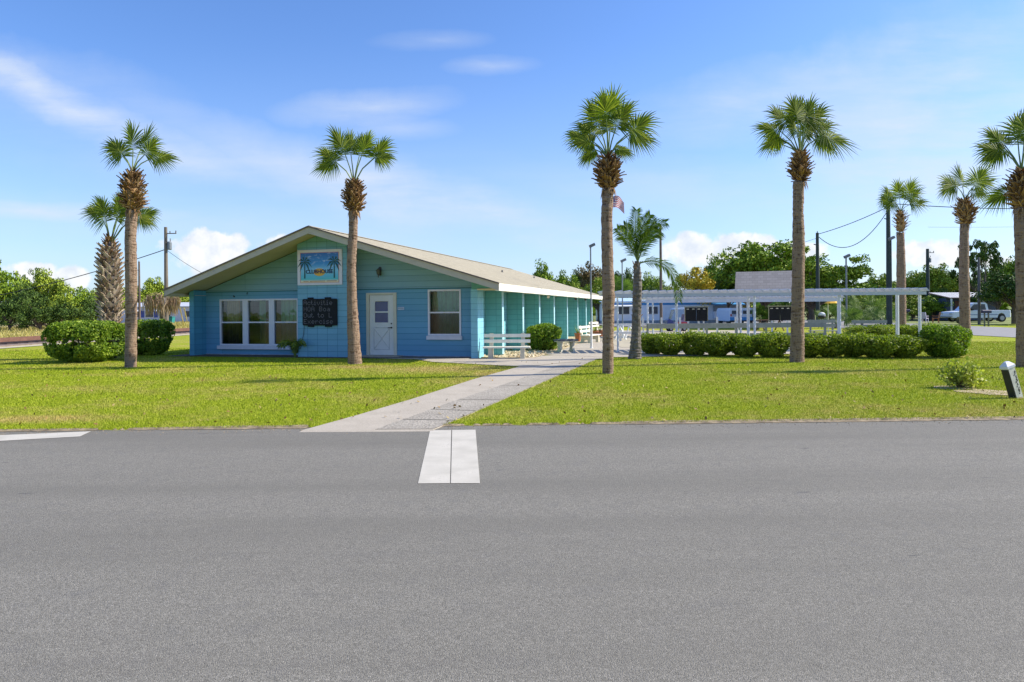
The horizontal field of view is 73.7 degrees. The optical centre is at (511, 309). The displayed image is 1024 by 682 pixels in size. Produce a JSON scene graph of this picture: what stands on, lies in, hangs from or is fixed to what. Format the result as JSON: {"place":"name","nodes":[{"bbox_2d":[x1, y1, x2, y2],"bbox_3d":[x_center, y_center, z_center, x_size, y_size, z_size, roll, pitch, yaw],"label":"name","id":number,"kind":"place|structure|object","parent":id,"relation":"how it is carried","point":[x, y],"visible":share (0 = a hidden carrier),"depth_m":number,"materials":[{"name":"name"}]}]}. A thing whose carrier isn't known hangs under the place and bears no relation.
{"place":"outdoors","nodes":[
{"label":"outdoors","id":0,"kind":"place"},
{"bbox_2d":[0,321,188,337],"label":"dry grass","id":1,"kind":"structure","parent":0,"point":[33,331],"depth_m":51.17,"materials":[{"name":"beige plant"}]},
{"bbox_2d":[300,360,593,431],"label":"path","id":2,"kind":"structure","parent":0,"point":[372,421],"depth_m":11.39,"materials":[{"name":"concrete"}]},
{"bbox_2d":[377,359,594,428],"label":"aggregate path","id":3,"kind":"structure","parent":0,"point":[472,403],"depth_m":11.65,"materials":[{"name":"concrete"}]},
{"bbox_2d":[0,312,1010,326],"bbox_3d":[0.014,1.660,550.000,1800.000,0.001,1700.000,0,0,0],"label":"ground","id":4,"kind":"structure","parent":0,"point":[1006,321],"depth_m":71.55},
{"bbox_2d":[0,271,29,326],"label":"tree","id":5,"kind":"object","parent":4,"relation":"on","point":[5,289],"visible":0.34,"depth_m":59.66,"materials":[{"name":"green plant"}]},
{"bbox_2d":[0,297,31,329],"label":"tree","id":6,"kind":"object","parent":4,"relation":"on","point":[7,312],"visible":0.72,"depth_m":53.55,"materials":[{"name":"green plant"}]},
{"bbox_2d":[10,280,50,326],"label":"tree","id":7,"kind":"object","parent":4,"relation":"on","point":[30,295],"visible":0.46,"depth_m":57.76,"materials":[{"name":"green plant"}]},
{"bbox_2d":[18,268,69,325],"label":"tree","id":8,"kind":"object","parent":4,"relation":"on","point":[40,280],"visible":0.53,"depth_m":65.22,"materials":[{"name":"green plant"}]},
{"bbox_2d":[41,286,83,321],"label":"tree","id":9,"kind":"object","parent":4,"relation":"on","point":[68,296],"visible":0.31,"depth_m":57.86,"materials":[{"name":"green plant"}]},
{"bbox_2d":[57,285,96,319],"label":"tree","id":10,"kind":"object","parent":4,"relation":"on","point":[78,298],"visible":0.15,"depth_m":63.82,"materials":[{"name":"green plant"}]},
{"bbox_2d":[76,294,100,320],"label":"tree","id":11,"kind":"object","parent":4,"relation":"on","point":[90,298],"visible":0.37,"depth_m":59.44,"materials":[{"name":"green plant"}]},
{"bbox_2d":[0,332,189,346],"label":"railway ballast","id":12,"kind":"structure","parent":4,"relation":"on","point":[6,345],"depth_m":34.49,"materials":[{"name":"grey gravel"}]},
{"bbox_2d":[0,331,189,343],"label":"railway sleepers","id":13,"kind":"object","parent":12,"relation":"on","point":[19,342],"visible":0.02,"depth_m":36.52,"materials":[{"name":"brown wood"}]},
{"bbox_2d":[0,328,189,341],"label":"railway rails","id":14,"kind":"object","parent":13,"relation":"on","point":[10,339],"depth_m":36.11,"materials":[{"name":"metal"}]},
{"bbox_2d":[140,276,163,299],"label":"tree","id":15,"kind":"object","parent":4,"relation":"on","point":[152,287],"visible":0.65,"depth_m":110.97,"materials":[{"name":"green plant"}]},
{"bbox_2d":[164,227,176,320],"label":"utility pole","id":16,"kind":"object","parent":4,"relation":"on","point":[167,245],"visible":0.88,"depth_m":47.90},
{"bbox_2d":[3,295,1011,319],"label":"woods","id":17,"kind":"object","parent":4,"relation":"on","point":[1005,306],"depth_m":152.03,"materials":[{"name":"green plant"}]},
{"bbox_2d":[533,258,556,281],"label":"tree","id":18,"kind":"object","parent":4,"relation":"on","point":[542,273],"visible":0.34,"depth_m":79.59,"materials":[{"name":"green plant"}]},
{"bbox_2d":[554,270,580,286],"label":"tree","id":19,"kind":"object","parent":4,"relation":"on","point":[562,279],"visible":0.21,"depth_m":81.41,"materials":[{"name":"green plant"}]},
{"bbox_2d":[575,261,601,321],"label":"tree","id":20,"kind":"object","parent":4,"relation":"on","point":[585,278],"visible":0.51,"depth_m":84.26,"materials":[{"name":"green plant"}]},
{"bbox_2d":[577,276,617,322],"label":"tree","id":21,"kind":"object","parent":4,"relation":"on","point":[596,288],"visible":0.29,"depth_m":73.56,"materials":[{"name":"green plant"}]},
{"bbox_2d":[614,274,632,297],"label":"tree","id":22,"kind":"object","parent":4,"relation":"on","point":[618,283],"visible":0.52,"depth_m":80.80,"materials":[{"name":"plant"}]},
{"bbox_2d":[659,225,662,331],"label":"utility pole","id":23,"kind":"object","parent":4,"relation":"on","point":[660,275],"visible":0.63,"depth_m":44.43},
{"bbox_2d":[669,266,715,305],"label":"tree","id":24,"kind":"object","parent":4,"relation":"on","point":[690,282],"visible":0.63,"depth_m":73.35,"materials":[{"name":"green plant"}]},
{"bbox_2d":[706,239,810,322],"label":"oak tree","id":25,"kind":"object","parent":4,"relation":"on","point":[755,256],"visible":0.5,"depth_m":64.34,"materials":[{"name":"green plant"}]},
{"bbox_2d":[768,253,877,319],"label":"oak tree","id":26,"kind":"object","parent":4,"relation":"on","point":[830,275],"visible":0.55,"depth_m":60.03,"materials":[{"name":"green plant"}]},
{"bbox_2d":[865,273,895,317],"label":"tree","id":27,"kind":"object","parent":4,"relation":"on","point":[880,283],"visible":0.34,"depth_m":91.17,"materials":[{"name":"green plant"}]},
{"bbox_2d":[884,206,890,324],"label":"utility pole","id":28,"kind":"object","parent":4,"relation":"on","point":[888,230],"visible":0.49,"depth_m":51.91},
{"bbox_2d":[892,269,932,318],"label":"tree","id":29,"kind":"object","parent":4,"relation":"on","point":[910,278],"visible":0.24,"depth_m":89.45,"materials":[{"name":"green plant"}]},
{"bbox_2d":[906,298,936,320],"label":"tree","id":30,"kind":"object","parent":4,"relation":"on","point":[913,308],"visible":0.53,"depth_m":75.69,"materials":[{"name":"green plant"}]},
{"bbox_2d":[908,262,958,297],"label":"tree","id":31,"kind":"object","parent":4,"relation":"on","point":[938,277],"visible":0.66,"depth_m":86.99,"materials":[{"name":"green plant"}]},
{"bbox_2d":[921,295,953,320],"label":"tree","id":32,"kind":"object","parent":4,"relation":"on","point":[929,304],"visible":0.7,"depth_m":75.28,"materials":[{"name":"green plant"}]},
{"bbox_2d":[921,292,995,319],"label":"porch house","id":33,"kind":"structure","parent":4,"relation":"on","point":[951,297],"depth_m":74.10,"materials":[{"name":"white metal"}]},
{"bbox_2d":[950,240,996,291],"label":"pine tree","id":34,"kind":"object","parent":4,"relation":"on","point":[956,265],"visible":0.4,"depth_m":86.01,"materials":[{"name":"green plant"}]},
{"bbox_2d":[940,303,1010,321],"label":"pickup truck","id":35,"kind":"object","parent":4,"relation":"on","point":[999,315],"visible":0.76,"depth_m":65.01,"materials":[{"name":"white paint"}]},
{"bbox_2d":[969,239,1005,287],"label":"pine tree","id":36,"kind":"object","parent":4,"relation":"on","point":[997,260],"visible":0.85,"depth_m":83.45,"materials":[{"name":"green plant"}]},
{"bbox_2d":[970,282,1007,320],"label":"tree","id":37,"kind":"object","parent":4,"relation":"on","point":[997,304],"visible":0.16,"depth_m":72.01,"materials":[{"name":"green plant"}]},
{"bbox_2d":[971,271,1015,323],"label":"tree","id":38,"kind":"object","parent":4,"relation":"on","point":[991,293],"visible":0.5,"depth_m":57.94,"materials":[{"name":"green plant"}]},
{"bbox_2d":[993,255,1014,276],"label":"tree","id":39,"kind":"object","parent":4,"relation":"on","point":[1009,267],"visible":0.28,"depth_m":94.97,"materials":[{"name":"green plant"}]},
{"bbox_2d":[996,278,1015,298],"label":"tree","id":40,"kind":"object","parent":4,"relation":"on","point":[1009,289],"visible":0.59,"depth_m":56.29,"materials":[{"name":"green plant"}]},
{"bbox_2d":[0,419,1023,681],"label":"road","id":41,"kind":"structure","parent":0,"point":[884,551],"depth_m":4.47,"materials":[{"name":"grey asphalt"}]},
{"bbox_2d":[0,430,479,482],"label":"road marking","id":42,"kind":"object","parent":41,"relation":"on","point":[435,468],"visible":1,"depth_m":7.59,"materials":[{"name":"white paint"}]},
{"bbox_2d":[0,416,1023,431],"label":"road edge dirt","id":43,"kind":"structure","parent":41,"relation":"on","point":[627,422],"depth_m":9.53,"materials":[{"name":"brown soil"}]},
{"bbox_2d":[0,324,1023,429],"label":"lawn","id":44,"kind":"structure","parent":0,"point":[181,341],"depth_m":13.68,"materials":[{"name":"green plant"}]},
{"bbox_2d":[13,299,68,329],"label":"tree","id":45,"kind":"object","parent":44,"relation":"on","point":[37,315],"visible":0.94,"depth_m":52.60,"materials":[{"name":"green plant"}]},
{"bbox_2d":[45,301,94,326],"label":"tree","id":46,"kind":"object","parent":44,"relation":"on","point":[73,313],"visible":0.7,"depth_m":53.70,"materials":[{"name":"green plant"}]},
{"bbox_2d":[40,319,124,362],"bbox_3d":[-13.965,1.036,22.400,2.320,1.455,2.140,0,0,0],"label":"shrub","id":47,"kind":"object","parent":44,"relation":"on","point":[81,335],"visible":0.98,"depth_m":21.75,"materials":[{"name":"green plant"}]},
{"bbox_2d":[80,189,161,357],"bbox_3d":[-13.880,-1.214,24.063,3.049,5.967,1.113,0,0,0],"label":"cabbage palm","id":48,"kind":"object","parent":44,"relation":"on","point":[109,289],"visible":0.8,"depth_m":23.85,"materials":[{"name":"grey plant"}]},
{"bbox_2d":[98,119,181,367],"bbox_3d":[-10.991,-1.958,20.102,2.486,7.484,1.145,0,0,0],"label":"cabbage palm","id":49,"kind":"object","parent":44,"relation":"on","point":[131,195],"visible":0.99,"depth_m":19.89,"materials":[{"name":"green plant"}]},
{"bbox_2d":[124,319,175,354],"bbox_3d":[-13.679,1.058,25.724,1.765,1.440,1.660,0,0,0],"label":"shrub","id":50,"kind":"object","parent":44,"relation":"on","point":[153,328],"visible":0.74,"depth_m":25.32,"materials":[{"name":"green plant"}]},
{"bbox_2d":[142,292,180,338],"bbox_3d":[-16.853,0.535,32.910,1.673,2.728,1.467,0,0,-23],"label":"dead palm","id":51,"kind":"object","parent":44,"relation":"on","point":[161,305],"visible":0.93,"depth_m":32.57,"materials":[{"name":"grey plant"}]},
{"bbox_2d":[172,354,470,358],"bbox_3d":[-6.795,1.646,23.830,11.600,0.001,1.170,0,0,15],"label":"soil bed","id":52,"kind":"object","parent":44,"relation":"on","point":[219,355],"visible":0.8,"depth_m":24.06,"materials":[{"name":"brown soil"}]},
{"bbox_2d":[276,338,306,356],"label":"palm plant","id":53,"kind":"object","parent":52,"relation":"on","point":[293,345],"visible":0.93,"depth_m":23.68,"materials":[{"name":"green plant"}]},
{"bbox_2d":[310,125,398,364],"bbox_3d":[-4.718,-1.884,20.416,2.848,7.294,1.002,0,0,0],"label":"cabbage palm","id":54,"kind":"object","parent":44,"relation":"on","point":[352,196],"visible":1,"depth_m":20.34,"materials":[{"name":"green plant"}]},
{"bbox_2d":[163,225,602,357],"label":"clubhouse","id":55,"kind":"structure","parent":44,"relation":"on","point":[453,306],"depth_m":23.90,"materials":[{"name":"teal wood"}]},
{"bbox_2d":[219,299,243,345],"bbox_3d":[-10.352,0.484,25.533,1.049,1.717,0.389,0,0,15],"label":"window","id":56,"kind":"structure","parent":55,"relation":"in","point":[231,331],"depth_m":25.47,"materials":[{"name":"glass"}]},
{"bbox_2d":[246,299,270,345],"bbox_3d":[-9.257,0.475,25.241,1.007,1.717,0.392,0,0,15],"label":"window","id":57,"kind":"structure","parent":55,"relation":"in","point":[257,333],"depth_m":25.16,"materials":[{"name":"white plastic"}]},
{"bbox_2d":[273,298,297,345],"bbox_3d":[-8.167,0.465,24.951,1.049,1.717,0.391,0,0,15],"label":"window","id":58,"kind":"structure","parent":55,"relation":"in","point":[287,328],"depth_m":24.89,"materials":[{"name":"glass"}]},
{"bbox_2d":[300,297,337,348],"bbox_3d":[-6.693,0.488,23.602,1.446,1.802,0.064,0,0,15],"label":"message board","id":59,"kind":"object","parent":55,"relation":"attached to","point":[320,311],"visible":1,"depth_m":23.55,"materials":[{"name":"black metal"}]},
{"bbox_2d":[297,249,342,284],"bbox_3d":[-6.647,-1.454,23.589,1.720,1.220,0.055,0,0,15],"label":"clubhouse sign","id":60,"kind":"object","parent":55,"relation":"attached to","point":[320,267],"visible":1,"depth_m":23.57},
{"bbox_2d":[370,295,393,354],"bbox_3d":[-4.545,0.546,23.808,0.905,2.084,0.107,0,0,15],"label":"door","id":61,"kind":"structure","parent":55,"relation":"in","point":[381,313],"depth_m":23.82,"materials":[{"name":"white paint"}]},
{"bbox_2d":[428,289,460,335],"bbox_3d":[-2.250,0.107,23.369,1.192,1.573,0.391,0,0,15],"label":"window","id":62,"kind":"structure","parent":55,"relation":"in","point":[444,319],"depth_m":23.33,"materials":[{"name":"glass"}]},
{"bbox_2d":[5,358,1023,424],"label":"fallen leaves","id":63,"kind":"object","parent":44,"relation":"on","point":[1004,405],"visible":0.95,"depth_m":12.14,"materials":[{"name":"brown plant"}]},
{"bbox_2d":[484,333,588,356],"bbox_3d":[3.239,1.546,35.242,2.100,0.001,26.700,0,0,15],"label":"rock bed","id":64,"kind":"object","parent":44,"relation":"on","point":[563,347],"visible":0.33,"depth_m":25.32,"materials":[{"name":"grey stone"}]},
{"bbox_2d":[525,322,562,349],"bbox_3d":[1.208,1.077,26.452,1.494,1.150,1.509,0,0,0],"label":"shrub","id":65,"kind":"object","parent":64,"relation":"on","point":[543,336],"visible":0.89,"depth_m":25.98,"materials":[{"name":"green plant"}]},
{"bbox_2d":[562,83,664,373],"bbox_3d":[2.512,-1.994,16.830,2.556,7.328,1.171,0,0,0],"label":"cabbage palm","id":66,"kind":"object","parent":44,"relation":"on","point":[605,109],"visible":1,"depth_m":16.68,"materials":[{"name":"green plant"}]},
{"bbox_2d":[612,206,683,358],"bbox_3d":[4.250,-0.823,21.414,2.303,4.887,0.696,0,0,5],"label":"feather palm","id":67,"kind":"object","parent":44,"relation":"on","point":[645,235],"visible":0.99,"depth_m":21.44,"materials":[{"name":"green plant"}]},
{"bbox_2d":[641,332,669,353],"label":"hedge shrub","id":68,"kind":"object","parent":44,"relation":"on","point":[647,345],"visible":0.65,"depth_m":23.43,"materials":[{"name":"green plant"}]},
{"bbox_2d":[653,332,684,354],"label":"hedge shrub","id":69,"kind":"object","parent":44,"relation":"on","point":[662,341],"visible":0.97,"depth_m":22.64,"materials":[{"name":"green plant"}]},
{"bbox_2d":[681,330,710,355],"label":"hedge shrub","id":70,"kind":"object","parent":44,"relation":"on","point":[691,339],"visible":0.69,"depth_m":22.65,"materials":[{"name":"green plant"}]},
{"bbox_2d":[698,331,733,355],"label":"hedge shrub","id":71,"kind":"object","parent":44,"relation":"on","point":[718,342],"visible":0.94,"depth_m":22.19,"materials":[{"name":"green plant"}]},
{"bbox_2d":[727,333,760,356],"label":"hedge shrub","id":72,"kind":"object","parent":44,"relation":"on","point":[743,345],"visible":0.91,"depth_m":21.85,"materials":[{"name":"green plant"}]},
{"bbox_2d":[735,271,791,328],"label":"picnic shelter","id":73,"kind":"object","parent":44,"relation":"on","point":[765,280],"visible":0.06,"depth_m":50.91,"materials":[{"name":"grey"}]},
{"bbox_2d":[752,330,789,357],"bbox_3d":[8.277,1.123,21.777,1.258,0.916,1.110,0,0,-12],"label":"hedge shrub","id":74,"kind":"object","parent":44,"relation":"on","point":[772,344],"visible":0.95,"depth_m":21.46,"materials":[{"name":"green plant"}]},
{"bbox_2d":[749,92,858,362],"bbox_3d":[8.535,-2.355,20.053,2.954,7.931,1.470,0,0,-14],"label":"cabbage palm","id":75,"kind":"object","parent":44,"relation":"on","point":[799,112],"visible":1,"depth_m":19.70,"materials":[{"name":"green plant"}]},
{"bbox_2d":[788,333,827,357],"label":"hedge shrub","id":76,"kind":"object","parent":44,"relation":"on","point":[815,349],"visible":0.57,"depth_m":21.20,"materials":[{"name":"green plant"}]},
{"bbox_2d":[814,231,819,319],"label":"utility pole","id":77,"kind":"object","parent":44,"relation":"on","point":[817,271],"visible":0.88,"depth_m":56.88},
{"bbox_2d":[812,333,853,357],"bbox_3d":[10.090,1.156,21.567,1.398,0.823,1.105,0,0,19],"label":"hedge shrub","id":78,"kind":"object","parent":44,"relation":"on","point":[835,343],"visible":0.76,"depth_m":21.23,"materials":[{"name":"green plant"}]},
{"bbox_2d":[813,303,866,327],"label":"young fan palm","id":79,"kind":"object","parent":44,"relation":"on","point":[853,314],"visible":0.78,"depth_m":50.17,"materials":[{"name":"green plant"}]},
{"bbox_2d":[840,331,868,357],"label":"hedge shrub","id":80,"kind":"object","parent":44,"relation":"on","point":[853,351],"visible":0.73,"depth_m":21.14,"materials":[{"name":"green plant"}]},
{"bbox_2d":[842,325,877,334],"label":"hedge shrub","id":81,"kind":"object","parent":44,"relation":"on","point":[853,329],"visible":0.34,"depth_m":27.17,"materials":[{"name":"green plant"}]},
{"bbox_2d":[831,295,895,324],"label":"young fan palm","id":82,"kind":"object","parent":44,"relation":"on","point":[853,302],"visible":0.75,"depth_m":56.50,"materials":[{"name":"green plant"}]},
{"bbox_2d":[865,323,895,336],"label":"hedge shrub","id":83,"kind":"object","parent":44,"relation":"on","point":[881,329],"visible":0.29,"depth_m":27.05,"materials":[{"name":"green plant"}]},
{"bbox_2d":[860,333,900,357],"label":"hedge shrub","id":84,"kind":"object","parent":44,"relation":"on","point":[875,346],"visible":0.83,"depth_m":20.80,"materials":[{"name":"green plant"}]},
{"bbox_2d":[876,176,930,324],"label":"cabbage palm","id":85,"kind":"object","parent":44,"relation":"on","point":[888,198],"visible":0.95,"depth_m":40.80,"materials":[{"name":"green plant"}]},
{"bbox_2d":[886,334,930,357],"bbox_3d":[12.041,1.150,21.031,1.500,0.798,1.215,0,0,-25],"label":"hedge shrub","id":86,"kind":"object","parent":44,"relation":"on","point":[910,346],"visible":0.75,"depth_m":20.70,"materials":[{"name":"green plant"}]},
{"bbox_2d":[917,323,972,357],"bbox_3d":[13.403,0.978,21.108,1.417,1.091,1.320,0,0,-29],"label":"hedge shrub","id":87,"kind":"object","parent":44,"relation":"on","point":[940,338],"visible":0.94,"depth_m":20.76,"materials":[{"name":"green plant"}]},
{"bbox_2d":[936,161,1002,340],"bbox_3d":[20.888,-2.725,31.398,3.692,8.500,1.370,0,0,0],"label":"cabbage palm","id":88,"kind":"object","parent":44,"relation":"on","point":[965,210],"visible":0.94,"depth_m":31.17,"materials":[{"name":"green plant"}]},
{"bbox_2d":[934,386,1007,394],"bbox_3d":[8.688,1.516,12.780,1.040,0.004,1.633,0,0,0],"label":"sandy patch","id":89,"kind":"object","parent":44,"relation":"on","point":[982,391],"visible":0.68,"depth_m":12.71,"materials":[{"name":"beige sand"}]},
{"bbox_2d":[935,356,990,387],"bbox_3d":[8.735,1.228,13.252,0.976,0.650,0.754,0,0,-35],"label":"sparse shrub","id":90,"kind":"object","parent":89,"relation":"on","point":[966,375],"visible":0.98,"depth_m":13.19,"materials":[{"name":"green plant"}]},
{"bbox_2d":[970,109,1023,367],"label":"cabbage palm","id":91,"kind":"object","parent":44,"relation":"on","point":[995,152],"visible":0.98,"depth_m":17.57,"materials":[{"name":"green plant"}]},
{"bbox_2d":[999,361,1022,398],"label":"marker post","id":92,"kind":"object","parent":44,"relation":"on","point":[1010,378],"visible":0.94,"depth_m":11.71,"materials":[{"name":"white paint"}]},
{"bbox_2d":[0,0,1023,302],"label":"sky","id":93,"kind":"structure","parent":0,"point":[476,100],"materials":[{"name":"blue"}]},
{"bbox_2d":[392,330,789,366],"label":"patio","id":94,"kind":"structure","parent":0,"point":[584,351],"depth_m":22.43,"materials":[{"name":"concrete"}]},
{"bbox_2d":[483,333,529,358],"bbox_3d":[-0.168,1.181,22.209,1.520,0.800,0.620,0,0,3],"label":"park bench","id":95,"kind":"object","parent":94,"relation":"on","point":[522,341],"visible":1,"depth_m":22.34,"materials":[{"name":"wood"}]},
{"bbox_2d":[578,325,600,342],"bbox_3d":[3.604,1.149,31.899,0.620,0.800,1.500,0,0,28],"label":"park bench","id":96,"kind":"object","parent":94,"relation":"on","point":[587,337],"visible":0.8,"depth_m":31.57,"materials":[{"name":"concrete"}]},
{"bbox_2d":[589,243,594,347],"bbox_3d":[3.207,-0.542,27.300,0.290,4.230,0.183,0,0,0],"label":"lamp pole","id":97,"kind":"object","parent":94,"relation":"on","point":[591,333],"visible":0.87,"depth_m":27.27,"materials":[{"name":"grey metal"}]},
{"bbox_2d":[684,306,707,332],"bbox_3d":[10.803,0.668,40.035,1.400,1.680,0.170,0,0,0],"label":"scoreboard","id":98,"kind":"object","parent":94,"relation":"on","point":[696,313],"visible":0.94,"depth_m":40.00,"materials":[{"name":"white paint"}]},
{"bbox_2d":[598,287,929,351],"bbox_3d":[9.145,0.394,25.455,11.670,2.257,1.950,0,0,0],"label":"pergola","id":99,"kind":"object","parent":94,"relation":"on","point":[839,292],"visible":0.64,"depth_m":24.66,"materials":[{"name":"white paint"}]},
{"bbox_2d":[768,306,790,332],"bbox_3d":[15.713,0.626,40.035,1.400,1.680,0.170,0,0,0],"label":"scoreboard","id":100,"kind":"object","parent":94,"relation":"on","point":[779,313],"visible":0.81,"depth_m":40.00,"materials":[{"name":"white paint"}]},
{"bbox_2d":[599,336,830,346],"bbox_3d":[11.013,1.474,33.250,13.200,0.001,11.500,0,0,0],"label":"court surface","id":101,"kind":"object","parent":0,"point":[623,342],"visible":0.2,"depth_m":32.33,"materials":[{"name":"grey concrete"}]},
{"bbox_2d":[646,322,826,335],"bbox_3d":[10.207,1.063,31.047,8.167,0.900,0.145,0,0,0],"label":"rail fence","id":102,"kind":"object","parent":101,"relation":"on","point":[736,326],"visible":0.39,"depth_m":30.98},
{"bbox_2d":[641,295,844,333],"bbox_3d":[12.421,0.396,37.755,10.655,2.197,2.750,0,0,0],"label":"pergola","id":103,"kind":"object","parent":101,"relation":"on","point":[736,299],"visible":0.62,"depth_m":36.47,"materials":[{"name":"white paint"}]},
{"bbox_2d":[597,320,1015,336],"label":"side road","id":104,"kind":"structure","parent":0,"point":[994,331],"depth_m":44.62,"materials":[{"name":"grey asphalt"}]},
{"bbox_2d":[596,298,745,322],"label":"mobile home","id":105,"kind":"object","parent":104,"relation":"on","point":[713,307],"visible":0.46,"depth_m":72.00,"materials":[{"name":"blue"}]},
{"bbox_2d":[717,308,752,322],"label":"parked van","id":106,"kind":"object","parent":104,"relation":"on","point":[727,315],"visible":0.63,"depth_m":62.06,"materials":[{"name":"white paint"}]},
{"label":"dry grass bank","id":107,"kind":"structure","parent":0,"visible":0},
{"bbox_2d":[96,302,188,322],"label":"mobile home","id":108,"kind":"object","parent":107,"relation":"on","point":[182,306],"visible":0.25,"depth_m":88.00,"materials":[{"name":"white metal"}]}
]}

